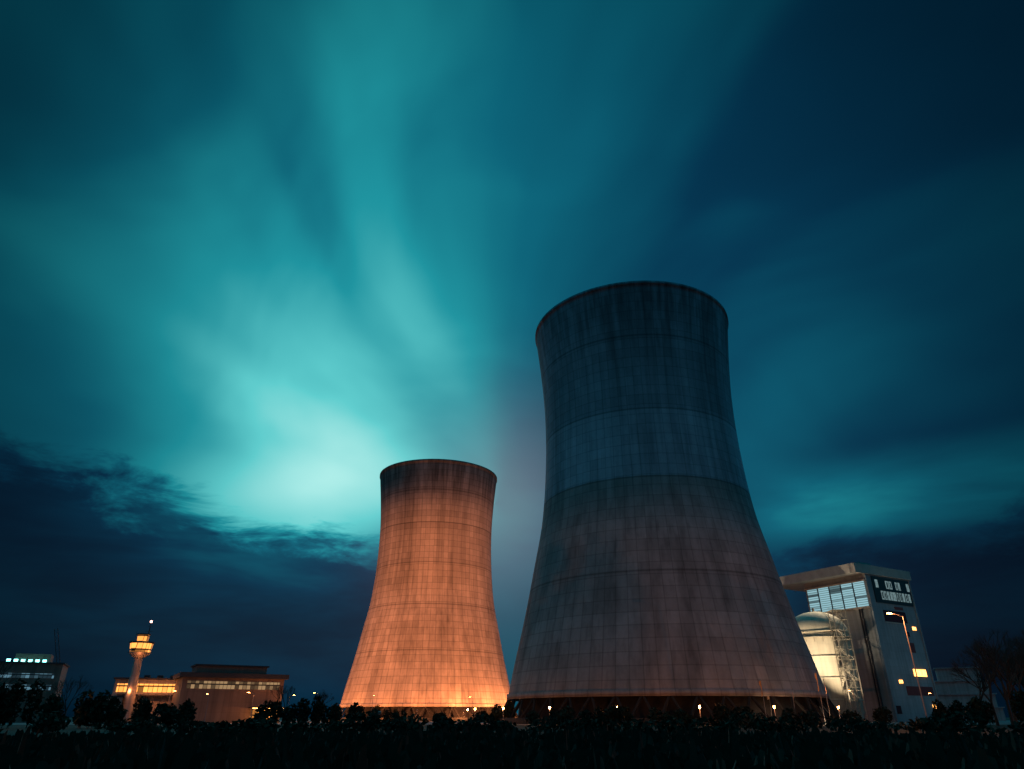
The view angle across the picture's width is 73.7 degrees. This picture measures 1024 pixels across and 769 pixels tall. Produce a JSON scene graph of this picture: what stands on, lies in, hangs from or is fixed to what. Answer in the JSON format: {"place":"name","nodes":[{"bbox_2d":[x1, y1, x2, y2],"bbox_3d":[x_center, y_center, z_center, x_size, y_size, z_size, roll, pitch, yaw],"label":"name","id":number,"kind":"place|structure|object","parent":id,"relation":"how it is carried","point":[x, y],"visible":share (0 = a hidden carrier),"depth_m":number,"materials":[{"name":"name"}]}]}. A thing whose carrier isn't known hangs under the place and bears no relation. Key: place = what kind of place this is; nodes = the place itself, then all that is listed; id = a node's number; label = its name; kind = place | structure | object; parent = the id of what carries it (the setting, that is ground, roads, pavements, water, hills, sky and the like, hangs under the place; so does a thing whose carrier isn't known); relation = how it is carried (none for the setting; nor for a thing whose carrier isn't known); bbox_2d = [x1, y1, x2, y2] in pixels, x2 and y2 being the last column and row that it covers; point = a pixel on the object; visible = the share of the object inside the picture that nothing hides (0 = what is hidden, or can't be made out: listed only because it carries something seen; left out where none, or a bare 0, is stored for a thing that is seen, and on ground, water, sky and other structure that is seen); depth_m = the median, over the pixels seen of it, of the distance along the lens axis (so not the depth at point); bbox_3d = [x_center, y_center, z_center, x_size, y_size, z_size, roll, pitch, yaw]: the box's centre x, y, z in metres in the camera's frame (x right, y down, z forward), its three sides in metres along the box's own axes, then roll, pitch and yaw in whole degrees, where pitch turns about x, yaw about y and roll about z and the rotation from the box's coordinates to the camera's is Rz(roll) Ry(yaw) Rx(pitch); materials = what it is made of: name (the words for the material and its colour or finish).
{"place":"outdoors","nodes":[
{"label":"outdoors","id":0,"kind":"place"},
{"bbox_2d":[0,718,1018,737],"bbox_3d":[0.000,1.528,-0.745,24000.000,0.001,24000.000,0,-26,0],"label":"ground","id":1,"kind":"structure","parent":0,"point":[12,729],"depth_m":107.24,"materials":[{"name":"black plant"}]},
{"bbox_2d":[0,661,18,685],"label":"winter tree","id":2,"kind":"object","parent":1,"relation":"on","point":[3,671],"visible":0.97,"depth_m":156.48,"materials":[{"name":"brown plant"}]},
{"bbox_2d":[0,678,65,728],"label":"shrub clump","id":3,"kind":"object","parent":1,"relation":"on","point":[8,703],"visible":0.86,"depth_m":119.81,"materials":[{"name":"green plant"}]},
{"bbox_2d":[0,628,69,722],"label":"block","id":4,"kind":"structure","parent":1,"relation":"on","point":[29,669],"depth_m":254.13,"materials":[{"name":"concrete"}]},
{"bbox_2d":[51,675,92,720],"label":"winter tree","id":5,"kind":"object","parent":1,"relation":"on","point":[71,688],"visible":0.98,"depth_m":172.19,"materials":[{"name":"brown plant"}]},
{"bbox_2d":[72,689,127,728],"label":"shrub clump","id":6,"kind":"object","parent":1,"relation":"on","point":[89,711],"visible":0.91,"depth_m":117.70,"materials":[{"name":"green plant"}]},
{"bbox_2d":[93,718,134,731],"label":"hedge bush","id":7,"kind":"object","parent":1,"relation":"on","point":[113,726],"visible":0.69,"depth_m":90.91,"materials":[{"name":"green plant"}]},
{"bbox_2d":[115,716,168,733],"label":"hedge bush","id":8,"kind":"object","parent":1,"relation":"on","point":[133,726],"visible":0.73,"depth_m":72.83,"materials":[{"name":"green plant"}]},
{"bbox_2d":[131,695,196,726],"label":"shrub clump","id":9,"kind":"object","parent":1,"relation":"on","point":[169,715],"visible":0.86,"depth_m":138.05,"materials":[{"name":"green plant"}]},
{"bbox_2d":[183,720,229,730],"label":"hedge bush","id":10,"kind":"object","parent":1,"relation":"on","point":[199,722],"visible":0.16,"depth_m":90.87,"materials":[{"name":"green plant"}]},
{"bbox_2d":[171,664,288,722],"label":"building","id":11,"kind":"structure","parent":1,"relation":"on","point":[227,688],"depth_m":236.51,"materials":[{"name":"concrete"}]},
{"bbox_2d":[202,718,275,732],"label":"hedge bush","id":12,"kind":"object","parent":1,"relation":"on","point":[227,726],"visible":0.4,"depth_m":65.31,"materials":[{"name":"green plant"}]},
{"bbox_2d":[238,713,304,734],"bbox_3d":[-22.983,32.546,65.161,6.260,2.274,4.337,0,-26,0],"label":"hedge bush","id":13,"kind":"object","parent":1,"relation":"on","point":[255,723],"visible":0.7,"depth_m":64.74,"materials":[{"name":"green plant"}]},
{"bbox_2d":[253,699,295,722],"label":"shrub clump","id":14,"kind":"object","parent":1,"relation":"on","point":[274,710],"visible":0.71,"depth_m":171.54,"materials":[{"name":"green plant"}]},
{"bbox_2d":[287,695,324,724],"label":"shrub clump","id":15,"kind":"object","parent":1,"relation":"on","point":[305,710],"visible":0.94,"depth_m":165.67,"materials":[{"name":"green plant"}]},
{"bbox_2d":[289,717,340,732],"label":"hedge bush","id":16,"kind":"object","parent":1,"relation":"on","point":[306,728],"visible":0.54,"depth_m":72.16,"materials":[{"name":"green plant"}]},
{"bbox_2d":[313,703,341,723],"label":"shrub clump","id":17,"kind":"object","parent":1,"relation":"on","point":[334,712],"visible":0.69,"depth_m":183.95,"materials":[{"name":"green plant"}]},
{"bbox_2d":[326,711,381,733],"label":"hedge bush","id":18,"kind":"object","parent":1,"relation":"on","point":[351,719],"visible":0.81,"depth_m":74.24,"materials":[{"name":"green plant"}]},
{"bbox_2d":[346,702,380,721],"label":"shrub clump","id":19,"kind":"object","parent":1,"relation":"on","point":[354,708],"visible":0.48,"depth_m":231.00,"materials":[{"name":"green plant"}]},
{"bbox_2d":[357,709,407,729],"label":"hedge bush","id":20,"kind":"object","parent":1,"relation":"on","point":[394,714],"visible":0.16,"depth_m":90.03,"materials":[{"name":"green plant"}]},
{"bbox_2d":[382,708,400,719],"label":"shrub","id":21,"kind":"object","parent":1,"relation":"on","point":[386,715],"visible":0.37,"depth_m":265.65,"materials":[{"name":"green plant"}]},
{"bbox_2d":[379,716,422,731],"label":"hedge bush","id":22,"kind":"object","parent":1,"relation":"on","point":[401,722],"visible":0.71,"depth_m":72.81,"materials":[{"name":"green plant"}]},
{"bbox_2d":[328,459,517,720],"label":"cooling tower","id":23,"kind":"structure","parent":1,"relation":"on","point":[429,645],"depth_m":395.88,"materials":[{"name":"concrete"}]},
{"bbox_2d":[408,713,461,732],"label":"hedge bush","id":24,"kind":"object","parent":1,"relation":"on","point":[425,721],"visible":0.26,"depth_m":79.61,"materials":[{"name":"green plant"}]},
{"bbox_2d":[432,711,446,720],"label":"shrub","id":25,"kind":"object","parent":1,"relation":"on","point":[438,715],"visible":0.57,"depth_m":276.27,"materials":[{"name":"green plant"}]},
{"bbox_2d":[428,716,480,732],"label":"hedge bush","id":26,"kind":"object","parent":1,"relation":"on","point":[437,723],"visible":0.66,"depth_m":71.44,"materials":[{"name":"green plant"}]},
{"bbox_2d":[455,714,501,731],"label":"hedge bush","id":27,"kind":"object","parent":1,"relation":"on","point":[489,725],"visible":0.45,"depth_m":78.87,"materials":[{"name":"green plant"}]},
{"bbox_2d":[472,711,489,719],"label":"shrub","id":28,"kind":"object","parent":1,"relation":"on","point":[480,713],"visible":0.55,"depth_m":273.16,"materials":[{"name":"green plant"}]},
{"bbox_2d":[490,702,515,720],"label":"shrub clump","id":29,"kind":"object","parent":1,"relation":"on","point":[496,712],"visible":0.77,"depth_m":205.93,"materials":[{"name":"green plant"}]},
{"bbox_2d":[0,720,1019,724],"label":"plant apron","id":30,"kind":"object","parent":1,"relation":"on","point":[1007,722],"depth_m":213.25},
{"bbox_2d":[100,621,154,722],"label":"control tower","id":31,"kind":"structure","parent":30,"relation":"on","point":[141,647],"depth_m":246.66,"materials":[{"name":"concrete"}]},
{"bbox_2d":[112,675,175,722],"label":"building","id":32,"kind":"structure","parent":30,"relation":"on","point":[159,689],"depth_m":249.34,"materials":[{"name":"concrete"}]},
{"bbox_2d":[270,685,296,721],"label":"winter tree","id":33,"kind":"object","parent":30,"relation":"on","point":[281,688],"visible":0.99,"depth_m":186.62,"materials":[{"name":"brown plant"}]},
{"bbox_2d":[313,690,334,723],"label":"winter tree","id":34,"kind":"object","parent":30,"relation":"on","point":[326,695],"visible":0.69,"depth_m":206.40,"materials":[{"name":"brown plant"}]},
{"bbox_2d":[795,608,864,718],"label":"domed vessel","id":35,"kind":"object","parent":30,"relation":"on","point":[814,626],"visible":0.56,"depth_m":275.80,"materials":[{"name":"metal"}]},
{"bbox_2d":[827,608,867,719],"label":"scaffolding","id":36,"kind":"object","parent":30,"relation":"on","point":[838,630],"depth_m":270.38,"materials":[{"name":"metal"}]},
{"bbox_2d":[965,659,999,700],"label":"winter tree","id":37,"kind":"object","parent":30,"relation":"on","point":[983,681],"visible":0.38,"depth_m":200.54,"materials":[{"name":"brown plant"}]},
{"bbox_2d":[964,639,1023,724],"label":"winter tree","id":38,"kind":"object","parent":30,"relation":"on","point":[1004,695],"visible":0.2,"depth_m":185.59,"materials":[{"name":"brown plant"}]},
{"bbox_2d":[995,652,1023,691],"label":"winter tree","id":39,"kind":"object","parent":30,"relation":"on","point":[1022,680],"visible":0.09,"depth_m":210.60,"materials":[{"name":"brown plant"}]},
{"bbox_2d":[1010,628,1023,656],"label":"winter tree","id":40,"kind":"object","parent":30,"relation":"on","point":[1018,642],"visible":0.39,"depth_m":193.13,"materials":[{"name":"brown plant"}]},
{"bbox_2d":[0,723,1023,768],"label":"scrub","id":41,"kind":"object","parent":1,"relation":"on","point":[481,747],"visible":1,"depth_m":25.82,"materials":[{"name":"green plant"}]},
{"bbox_2d":[492,719,550,733],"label":"hedge bush","id":42,"kind":"object","parent":1,"relation":"on","point":[505,724],"visible":0.73,"depth_m":80.73,"materials":[{"name":"green plant"}]},
{"bbox_2d":[525,706,575,723],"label":"shrub","id":43,"kind":"object","parent":1,"relation":"on","point":[533,715],"visible":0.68,"depth_m":155.74,"materials":[{"name":"green plant"}]},
{"bbox_2d":[534,716,582,730],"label":"hedge bush","id":44,"kind":"object","parent":1,"relation":"on","point":[553,722],"visible":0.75,"depth_m":100.28,"materials":[{"name":"green plant"}]},
{"bbox_2d":[593,704,634,724],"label":"shrub","id":45,"kind":"object","parent":1,"relation":"on","point":[613,713],"visible":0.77,"depth_m":162.59,"materials":[{"name":"green plant"}]},
{"bbox_2d":[499,280,841,724],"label":"cooling tower","id":46,"kind":"structure","parent":1,"relation":"on","point":[656,582],"depth_m":214.24,"materials":[{"name":"concrete"}]},
{"bbox_2d":[623,715,719,732],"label":"hedge bush","id":47,"kind":"object","parent":1,"relation":"on","point":[639,724],"visible":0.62,"depth_m":65.04,"materials":[{"name":"green plant"}]},
{"bbox_2d":[647,707,696,725],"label":"shrub","id":48,"kind":"object","parent":1,"relation":"on","point":[678,713],"visible":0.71,"depth_m":154.23,"materials":[{"name":"green plant"}]},
{"bbox_2d":[712,702,764,724],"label":"shrub","id":49,"kind":"object","parent":1,"relation":"on","point":[721,712],"visible":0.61,"depth_m":156.83,"materials":[{"name":"green plant"}]},
{"bbox_2d":[729,711,776,730],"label":"hedge bush","id":50,"kind":"object","parent":1,"relation":"on","point":[735,715],"visible":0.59,"depth_m":96.67,"materials":[{"name":"green plant"}]},
{"bbox_2d":[759,679,765,712],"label":"flag pole","id":51,"kind":"object","parent":1,"relation":"on","point":[760,684],"visible":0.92,"depth_m":177.99,"materials":[{"name":"metal"}]},
{"bbox_2d":[754,716,793,732],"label":"hedge bush","id":52,"kind":"object","parent":1,"relation":"on","point":[768,725],"visible":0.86,"depth_m":82.57,"materials":[{"name":"green plant"}]},
{"bbox_2d":[781,706,819,723],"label":"shrub","id":53,"kind":"object","parent":1,"relation":"on","point":[787,712],"visible":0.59,"depth_m":150.09,"materials":[{"name":"green plant"}]},
{"bbox_2d":[783,714,822,731],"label":"hedge bush","id":54,"kind":"object","parent":1,"relation":"on","point":[799,724],"visible":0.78,"depth_m":88.66,"materials":[{"name":"green plant"}]},
{"bbox_2d":[815,673,825,724],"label":"flag pole","id":55,"kind":"object","parent":1,"relation":"on","point":[819,690],"visible":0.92,"depth_m":169.44,"materials":[{"name":"metal"}]},
{"bbox_2d":[823,715,870,730],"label":"hedge bush","id":56,"kind":"object","parent":1,"relation":"on","point":[844,717],"visible":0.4,"depth_m":93.72,"materials":[{"name":"green plant"}]},
{"bbox_2d":[780,562,938,721],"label":"building","id":57,"kind":"structure","parent":1,"relation":"on","point":[867,596],"depth_m":296.81,"materials":[{"name":"concrete"}]},
{"bbox_2d":[826,718,899,733],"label":"hedge bush","id":58,"kind":"object","parent":1,"relation":"on","point":[878,724],"visible":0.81,"depth_m":76.87,"materials":[{"name":"green plant"}]},
{"bbox_2d":[841,706,892,723],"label":"shrub","id":59,"kind":"object","parent":1,"relation":"on","point":[882,714],"visible":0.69,"depth_m":154.24,"materials":[{"name":"green plant"}]},
{"bbox_2d":[886,612,927,717],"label":"street lamp","id":60,"kind":"object","parent":1,"relation":"on","point":[913,664],"visible":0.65,"depth_m":104.02,"materials":[{"name":"grey metal"}]},
{"bbox_2d":[896,716,939,731],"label":"hedge bush","id":61,"kind":"object","parent":1,"relation":"on","point":[915,725],"visible":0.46,"depth_m":93.44,"materials":[{"name":"green plant"}]},
{"bbox_2d":[931,699,975,724],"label":"shrub clump","id":62,"kind":"object","parent":1,"relation":"on","point":[955,706],"visible":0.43,"depth_m":178.46,"materials":[{"name":"green plant"}]},
{"bbox_2d":[919,708,991,732],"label":"hedge bush","id":63,"kind":"object","parent":1,"relation":"on","point":[952,722],"visible":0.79,"depth_m":67.97,"materials":[{"name":"green plant"}]},
{"bbox_2d":[933,667,1005,720],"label":"building","id":64,"kind":"structure","parent":1,"relation":"on","point":[949,690],"depth_m":408.08,"materials":[{"name":"grey concrete"}]},
{"bbox_2d":[948,643,1004,725],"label":"winter tree","id":65,"kind":"object","parent":1,"relation":"on","point":[961,671],"visible":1,"depth_m":159.84,"materials":[{"name":"brown plant"}]},
{"bbox_2d":[963,629,1023,695],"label":"winter tree","id":66,"kind":"object","parent":1,"relation":"on","point":[1005,661],"visible":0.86,"depth_m":166.29,"materials":[{"name":"brown plant"}]},
{"bbox_2d":[968,689,1023,725],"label":"shrub clump","id":67,"kind":"object","parent":1,"relation":"on","point":[1016,704],"visible":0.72,"depth_m":150.76,"materials":[{"name":"green plant"}]},
{"bbox_2d":[970,720,1023,738],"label":"hedge bush","id":68,"kind":"object","parent":1,"relation":"on","point":[1016,727],"visible":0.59,"depth_m":59.47,"materials":[{"name":"green plant"}]},
{"bbox_2d":[972,636,1023,721],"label":"winter tree","id":69,"kind":"object","parent":1,"relation":"on","point":[1000,676],"visible":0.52,"depth_m":176.02,"materials":[{"name":"brown plant"}]},
{"bbox_2d":[1007,628,1023,658],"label":"winter tree","id":70,"kind":"object","parent":1,"relation":"on","point":[1019,644],"visible":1,"depth_m":154.27,"materials":[{"name":"brown plant"}]},
{"bbox_2d":[0,0,1023,717],"label":"sky","id":71,"kind":"structure","parent":0,"point":[260,260],"materials":[{"name":"teal"}]}
]}

